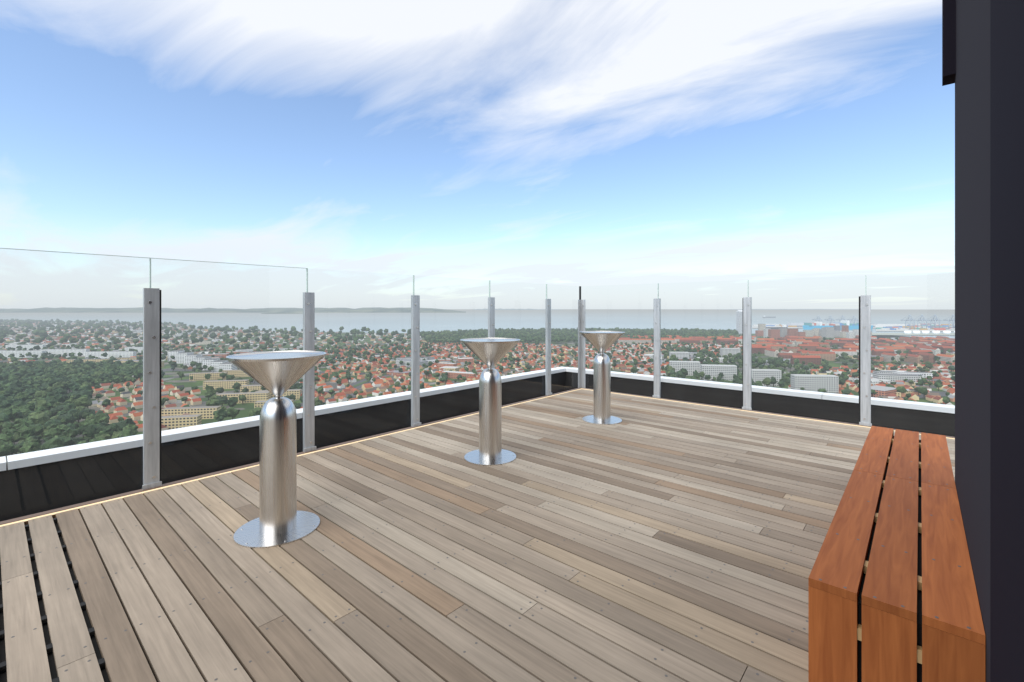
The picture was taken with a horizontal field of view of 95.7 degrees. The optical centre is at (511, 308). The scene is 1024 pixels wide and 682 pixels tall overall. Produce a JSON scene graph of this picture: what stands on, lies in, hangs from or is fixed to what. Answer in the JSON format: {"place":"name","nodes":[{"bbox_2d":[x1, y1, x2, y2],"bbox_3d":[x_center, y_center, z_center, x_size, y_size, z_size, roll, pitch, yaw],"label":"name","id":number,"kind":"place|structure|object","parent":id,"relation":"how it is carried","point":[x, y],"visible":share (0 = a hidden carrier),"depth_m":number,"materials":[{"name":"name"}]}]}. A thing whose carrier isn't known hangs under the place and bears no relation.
{"place":"outdoors","nodes":[
{"label":"outdoors","id":0,"kind":"place"},
{"bbox_2d":[0,307,465,312],"bbox_3d":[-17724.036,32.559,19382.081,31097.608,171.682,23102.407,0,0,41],"label":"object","id":1,"kind":"object","parent":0,"point":[228,310],"visible":0.89,"depth_m":14887.43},
{"bbox_2d":[261,312,302,313],"bbox_3d":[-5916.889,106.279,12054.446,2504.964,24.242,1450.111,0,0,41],"label":"island","id":2,"kind":"structure","parent":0,"point":[281,313],"depth_m":11321.89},
{"bbox_2d":[0,372,954,521],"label":"parapet wall","id":3,"kind":"structure","parent":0,"point":[30,490],"depth_m":5.84,"materials":[{"name":"black metal"}]},
{"bbox_2d":[0,512,156,681],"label":"deck board gaps","id":4,"kind":"object","parent":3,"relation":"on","point":[52,667],"depth_m":2.10,"materials":[{"name":"black"}]},
{"bbox_2d":[0,518,104,681],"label":"deck spacers","id":5,"kind":"object","parent":4,"relation":"on","point":[49,648],"visible":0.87,"depth_m":2.11,"materials":[{"name":"black"}]},
{"bbox_2d":[0,248,865,480],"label":"glass panel edges","id":6,"kind":"structure","parent":4,"relation":"on","point":[413,294],"depth_m":4.46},
{"bbox_2d":[0,389,954,681],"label":"deck boards","id":7,"kind":"object","parent":4,"relation":"on","point":[732,525],"visible":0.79,"depth_m":2.56,"materials":[{"name":"brown wood"}]},
{"bbox_2d":[226,351,325,547],"bbox_3d":[-1.489,0.846,2.953,0.570,1.108,0.570,0,0,41],"label":"cocktail table","id":8,"kind":"object","parent":7,"relation":"on","point":[280,520],"visible":1,"depth_m":2.86,"materials":[{"name":"metal"}]},
{"bbox_2d":[4,399,863,680],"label":"deck screws","id":9,"kind":"object","parent":7,"relation":"in","point":[454,553],"visible":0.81,"depth_m":2.62,"materials":[{"name":"grey metal"}]},
{"bbox_2d":[460,338,519,465],"bbox_3d":[-0.205,0.846,4.380,0.570,1.108,0.570,0,0,41],"label":"cocktail table","id":10,"kind":"object","parent":7,"relation":"on","point":[490,353],"visible":1,"depth_m":4.29,"materials":[{"name":"metal"}]},
{"bbox_2d":[579,331,624,424],"bbox_3d":[1.135,0.846,5.839,0.570,1.108,0.570,0,0,41],"label":"cocktail table","id":11,"kind":"object","parent":7,"relation":"on","point":[601,342],"visible":1,"depth_m":5.75,"materials":[{"name":"metal"}]},
{"bbox_2d":[808,426,984,681],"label":"bench","id":12,"kind":"object","parent":7,"relation":"on","point":[953,647],"visible":0.97,"depth_m":1.63,"materials":[{"name":"brown wood"}]},
{"bbox_2d":[857,436,921,681],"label":"bench gaps","id":13,"kind":"object","parent":12,"relation":"attached to","point":[919,620],"visible":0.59,"depth_m":1.63,"materials":[{"name":"black"}]},
{"bbox_2d":[819,431,970,628],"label":"screws","id":14,"kind":"object","parent":12,"relation":"in","point":[905,551],"visible":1,"depth_m":1.87,"materials":[{"name":"metal"}]},
{"bbox_2d":[0,388,954,526],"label":"deck edge trim","id":15,"kind":"structure","parent":4,"relation":"on","point":[53,512],"depth_m":4.44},
{"bbox_2d":[142,288,871,489],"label":"railing posts","id":16,"kind":"object","parent":15,"relation":"on","point":[151,387],"visible":0.88,"depth_m":5.47,"materials":[{"name":"metal"}]},
{"bbox_2d":[0,367,954,470],"bbox_3d":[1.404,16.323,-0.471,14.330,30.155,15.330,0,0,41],"label":"parapet cap","id":17,"kind":"object","parent":3,"relation":"attached to","point":[15,461],"visible":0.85,"depth_m":5.96,"materials":[{"name":"white metal"}]},
{"bbox_2d":[0,309,954,337],"bbox_3d":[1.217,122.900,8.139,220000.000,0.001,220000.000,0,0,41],"label":"sea","id":18,"kind":"structure","parent":0,"point":[673,319],"depth_m":5858.88,"materials":[{"name":"liquid"}]},
{"bbox_2d":[766,325,787,328],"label":"ship","id":19,"kind":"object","parent":18,"relation":"on","point":[783,326],"depth_m":2800.99,"materials":[{"name":"paint"}]},
{"bbox_2d":[802,320,872,329],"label":"industrial buildings","id":20,"kind":"structure","parent":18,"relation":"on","point":[808,326],"depth_m":2725.88,"materials":[{"name":"paint"}]},
{"bbox_2d":[0,322,954,463],"bbox_3d":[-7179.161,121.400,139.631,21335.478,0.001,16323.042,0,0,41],"label":"city ground","id":21,"kind":"structure","parent":0,"point":[173,378],"depth_m":911.21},
{"bbox_2d":[0,318,954,456],"bbox_3d":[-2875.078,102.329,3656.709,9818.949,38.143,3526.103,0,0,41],"label":"trees","id":22,"kind":"object","parent":21,"relation":"on","point":[44,385],"visible":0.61,"depth_m":884.20,"materials":[{"name":"green plant"}]},
{"bbox_2d":[0,321,954,431],"bbox_3d":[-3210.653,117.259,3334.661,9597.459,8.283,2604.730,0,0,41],"label":"houses","id":23,"kind":"structure","parent":21,"relation":"on","point":[368,388],"depth_m":917.65,"materials":[{"name":"paint"}]},
{"bbox_2d":[0,324,954,429],"bbox_3d":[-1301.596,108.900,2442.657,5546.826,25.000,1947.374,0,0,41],"label":"apartment blocks","id":24,"kind":"structure","parent":21,"relation":"on","point":[174,418],"depth_m":790.55,"materials":[{"name":"paint"}]},
{"bbox_2d":[736,310,741,333],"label":"building","id":25,"kind":"structure","parent":21,"relation":"on","point":[739,321],"depth_m":2273.86,"materials":[{"name":"paint"}]},
{"bbox_2d":[616,335,954,364],"bbox_3d":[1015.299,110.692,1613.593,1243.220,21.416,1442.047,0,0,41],"label":"city buildings","id":26,"kind":"structure","parent":21,"relation":"on","point":[916,354],"depth_m":1302.62,"materials":[{"name":"paint"}]},
{"bbox_2d":[755,324,871,339],"bbox_3d":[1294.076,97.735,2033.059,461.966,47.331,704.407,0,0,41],"label":"city buildings","id":27,"kind":"structure","parent":21,"relation":"on","point":[826,332],"depth_m":1946.30,"materials":[{"name":"paint"}]},
{"bbox_2d":[752,324,954,334],"bbox_3d":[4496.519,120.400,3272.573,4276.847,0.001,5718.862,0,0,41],"label":"harbour quays","id":28,"kind":"object","parent":21,"relation":"on","point":[897,329],"visible":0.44,"depth_m":2568.19,"materials":[{"name":"paint"}]},
{"bbox_2d":[753,323,954,339],"bbox_3d":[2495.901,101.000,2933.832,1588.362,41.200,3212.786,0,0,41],"label":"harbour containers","id":29,"kind":"object","parent":28,"relation":"on","point":[895,326],"visible":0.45,"depth_m":2931.88,"materials":[{"name":"metal"}]},
{"bbox_2d":[812,314,954,329],"bbox_3d":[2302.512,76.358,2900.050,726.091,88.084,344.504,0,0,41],"label":"harbour cranes","id":30,"kind":"object","parent":28,"relation":"on","point":[923,319],"visible":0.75,"depth_m":2710.57,"materials":[{"name":"paint"}]},
{"bbox_2d":[0,0,954,308],"label":"sky","id":31,"kind":"structure","parent":0,"point":[801,151],"materials":[{"name":"blue"}]},
{"bbox_2d":[115,347,946,408],"bbox_3d":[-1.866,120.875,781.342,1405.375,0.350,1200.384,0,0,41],"label":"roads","id":32,"kind":"structure","parent":0,"point":[358,384],"depth_m":740.58,"materials":[{"name":"asphalt"}]},
{"bbox_2d":[718,309,871,309],"bbox_3d":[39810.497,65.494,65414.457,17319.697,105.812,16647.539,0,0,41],"label":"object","id":33,"kind":"object","parent":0,"point":[792,309],"visible":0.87,"depth_m":64695.90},
{"bbox_2d":[942,0,1023,681],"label":"fin wall","id":34,"kind":"structure","parent":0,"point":[983,55],"depth_m":1.13,"materials":[{"name":"grey"}]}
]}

